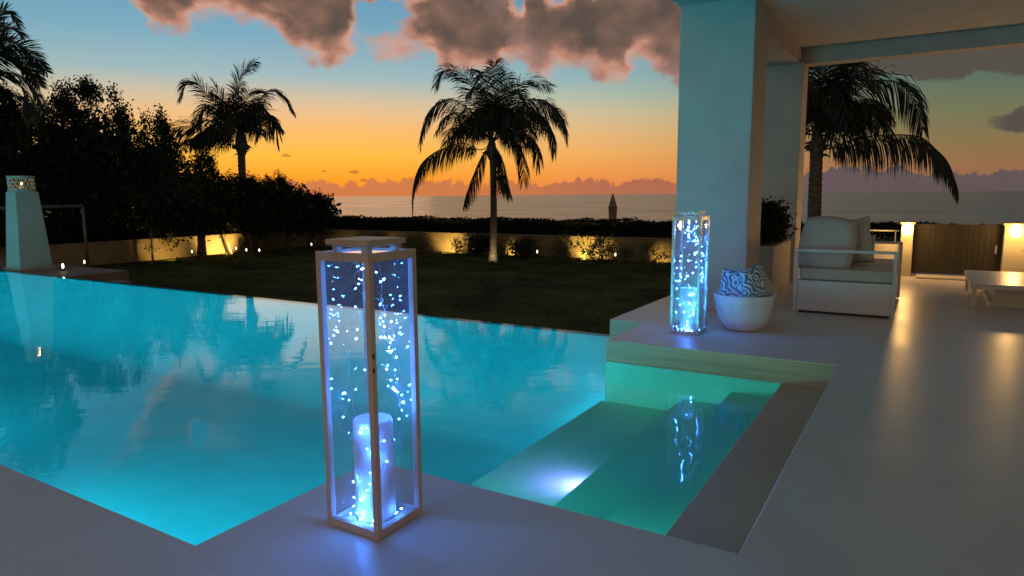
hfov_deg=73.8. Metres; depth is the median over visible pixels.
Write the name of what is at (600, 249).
border shrub
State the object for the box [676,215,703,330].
fairy lights
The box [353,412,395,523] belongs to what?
pillar candle
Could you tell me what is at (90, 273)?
path
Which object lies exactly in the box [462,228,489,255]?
border shrub
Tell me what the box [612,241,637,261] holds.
border shrub
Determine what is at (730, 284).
throw pillow
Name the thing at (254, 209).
broadleaf tree
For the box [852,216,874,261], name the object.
sofa pillow
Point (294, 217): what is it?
broadleaf tree
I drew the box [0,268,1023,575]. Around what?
deck
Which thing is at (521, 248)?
border shrub
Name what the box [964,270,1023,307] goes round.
table
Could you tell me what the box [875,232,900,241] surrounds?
border plant
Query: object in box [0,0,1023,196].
sky
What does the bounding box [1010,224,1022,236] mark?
wall sconce
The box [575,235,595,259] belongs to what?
border shrub
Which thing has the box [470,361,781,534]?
pool steps
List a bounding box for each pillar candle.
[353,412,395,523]
[679,286,696,331]
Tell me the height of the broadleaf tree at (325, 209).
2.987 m
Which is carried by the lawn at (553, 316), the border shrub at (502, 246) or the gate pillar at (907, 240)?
the border shrub at (502, 246)
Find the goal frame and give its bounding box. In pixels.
[0,205,89,266]
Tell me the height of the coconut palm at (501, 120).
7.349 m
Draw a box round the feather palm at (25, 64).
[0,0,54,158]
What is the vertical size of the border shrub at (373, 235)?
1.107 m
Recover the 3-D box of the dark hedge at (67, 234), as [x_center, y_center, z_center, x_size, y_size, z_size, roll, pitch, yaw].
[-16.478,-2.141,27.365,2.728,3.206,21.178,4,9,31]
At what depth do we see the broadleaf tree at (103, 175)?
26.00 m
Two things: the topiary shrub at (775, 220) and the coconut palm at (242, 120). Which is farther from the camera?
the coconut palm at (242, 120)
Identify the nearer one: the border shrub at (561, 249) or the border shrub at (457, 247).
the border shrub at (561, 249)
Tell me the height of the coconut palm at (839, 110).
6.209 m
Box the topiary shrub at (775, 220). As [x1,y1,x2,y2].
[760,196,797,245]
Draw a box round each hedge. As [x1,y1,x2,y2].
[0,210,291,246]
[316,215,1000,241]
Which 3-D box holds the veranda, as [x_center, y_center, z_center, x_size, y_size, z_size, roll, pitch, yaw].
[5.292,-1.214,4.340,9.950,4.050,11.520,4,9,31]
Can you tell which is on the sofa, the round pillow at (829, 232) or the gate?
the round pillow at (829, 232)
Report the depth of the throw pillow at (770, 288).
7.34 m
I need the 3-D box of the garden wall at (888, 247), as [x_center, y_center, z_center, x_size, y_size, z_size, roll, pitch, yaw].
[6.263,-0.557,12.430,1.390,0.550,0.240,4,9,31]
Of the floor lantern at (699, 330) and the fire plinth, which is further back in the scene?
the fire plinth
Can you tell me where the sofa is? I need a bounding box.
[793,241,902,317]
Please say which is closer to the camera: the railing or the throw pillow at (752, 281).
the throw pillow at (752, 281)
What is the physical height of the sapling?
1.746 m
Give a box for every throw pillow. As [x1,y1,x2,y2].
[718,268,742,296]
[740,263,766,296]
[763,271,778,297]
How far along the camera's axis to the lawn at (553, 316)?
19.00 m
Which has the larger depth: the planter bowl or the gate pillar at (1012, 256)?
the gate pillar at (1012, 256)
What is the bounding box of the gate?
[911,224,1003,273]
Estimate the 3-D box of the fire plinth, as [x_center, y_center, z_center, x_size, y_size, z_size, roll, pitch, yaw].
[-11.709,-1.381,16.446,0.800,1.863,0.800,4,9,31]
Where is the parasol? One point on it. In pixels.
(612, 207)
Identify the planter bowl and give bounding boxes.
[713,290,775,331]
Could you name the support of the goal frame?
on the lawn at (553, 316)
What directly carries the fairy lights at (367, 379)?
hanging from the floor lantern at (370, 254)
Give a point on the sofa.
(865, 289)
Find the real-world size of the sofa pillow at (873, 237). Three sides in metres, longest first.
0.440 x 0.360 x 0.168 m
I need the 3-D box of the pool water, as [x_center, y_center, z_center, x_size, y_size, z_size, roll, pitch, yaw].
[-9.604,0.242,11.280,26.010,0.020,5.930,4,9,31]
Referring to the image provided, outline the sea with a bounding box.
[44,191,1023,224]
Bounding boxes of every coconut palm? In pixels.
[168,57,295,232]
[412,57,569,261]
[805,60,958,217]
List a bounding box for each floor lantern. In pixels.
[315,236,422,540]
[670,211,709,335]
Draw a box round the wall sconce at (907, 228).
[902,223,912,234]
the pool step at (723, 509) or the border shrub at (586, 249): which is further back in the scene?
the border shrub at (586, 249)
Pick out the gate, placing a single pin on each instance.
(951, 248)
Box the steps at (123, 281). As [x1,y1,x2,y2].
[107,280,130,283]
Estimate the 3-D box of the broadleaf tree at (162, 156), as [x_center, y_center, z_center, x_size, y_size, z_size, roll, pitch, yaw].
[-14.484,-4.380,28.202,3.829,6.418,3.786,4,9,31]
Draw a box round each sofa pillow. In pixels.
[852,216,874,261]
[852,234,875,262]
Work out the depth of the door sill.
11.52 m
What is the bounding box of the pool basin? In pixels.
[0,287,609,545]
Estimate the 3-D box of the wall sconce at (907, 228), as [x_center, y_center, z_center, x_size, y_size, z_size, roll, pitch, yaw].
[6.770,-1.010,11.682,0.170,0.200,0.195,4,9,31]
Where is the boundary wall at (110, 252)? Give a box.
[0,229,916,272]
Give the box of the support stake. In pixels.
[220,224,231,252]
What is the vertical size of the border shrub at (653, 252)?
1.172 m
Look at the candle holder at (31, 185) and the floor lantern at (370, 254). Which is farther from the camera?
the candle holder at (31, 185)
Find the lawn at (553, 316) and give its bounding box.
[83,246,670,334]
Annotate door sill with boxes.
[916,272,965,280]
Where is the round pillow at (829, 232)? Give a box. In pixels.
[798,216,857,268]
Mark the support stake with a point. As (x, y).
(227, 240)
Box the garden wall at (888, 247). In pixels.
[874,244,899,259]
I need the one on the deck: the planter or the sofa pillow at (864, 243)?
the planter
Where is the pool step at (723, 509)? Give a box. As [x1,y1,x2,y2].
[666,383,824,553]
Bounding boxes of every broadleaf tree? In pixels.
[0,76,101,252]
[22,74,157,241]
[117,103,192,250]
[136,170,244,258]
[179,142,225,188]
[215,169,288,251]
[260,169,319,249]
[299,188,342,248]
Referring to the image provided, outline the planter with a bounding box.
[759,239,790,290]
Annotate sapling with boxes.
[135,217,159,260]
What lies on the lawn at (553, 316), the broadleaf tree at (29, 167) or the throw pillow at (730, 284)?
the broadleaf tree at (29, 167)
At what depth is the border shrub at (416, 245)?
29.58 m
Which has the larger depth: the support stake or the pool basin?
the support stake
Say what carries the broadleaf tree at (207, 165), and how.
on the lawn at (553, 316)
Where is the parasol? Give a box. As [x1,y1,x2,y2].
[608,194,616,219]
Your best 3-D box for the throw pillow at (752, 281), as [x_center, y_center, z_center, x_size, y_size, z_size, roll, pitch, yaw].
[2.554,-0.029,7.216,0.340,0.400,0.138,-15,7,-33]
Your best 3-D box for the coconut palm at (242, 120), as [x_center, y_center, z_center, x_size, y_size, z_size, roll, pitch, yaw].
[-12.568,-6.091,31.095,5.032,8.799,4.504,0,8,1]
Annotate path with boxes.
[0,259,128,280]
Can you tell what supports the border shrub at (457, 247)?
on the lawn at (553, 316)
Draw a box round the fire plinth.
[3,192,55,270]
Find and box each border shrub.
[354,231,384,247]
[400,231,429,252]
[450,237,466,254]
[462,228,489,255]
[497,234,514,256]
[508,233,543,257]
[547,229,575,259]
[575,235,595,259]
[587,231,623,260]
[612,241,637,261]
[628,235,671,263]
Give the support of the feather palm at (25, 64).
on the lawn at (553, 316)
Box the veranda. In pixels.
[672,0,1023,309]
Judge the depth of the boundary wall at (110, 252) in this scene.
27.39 m
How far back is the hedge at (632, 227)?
28.11 m
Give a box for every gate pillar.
[900,221,915,275]
[1000,222,1023,271]
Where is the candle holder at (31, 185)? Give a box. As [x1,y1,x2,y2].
[6,176,35,191]
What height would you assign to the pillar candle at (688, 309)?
0.476 m
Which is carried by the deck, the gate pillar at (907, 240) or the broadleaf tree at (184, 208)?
the gate pillar at (907, 240)
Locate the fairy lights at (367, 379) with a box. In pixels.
[340,248,405,525]
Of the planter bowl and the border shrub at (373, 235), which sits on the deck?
the planter bowl
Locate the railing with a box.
[870,230,900,241]
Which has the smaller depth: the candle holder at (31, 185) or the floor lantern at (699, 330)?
the floor lantern at (699, 330)
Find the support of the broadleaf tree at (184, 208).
on the lawn at (553, 316)

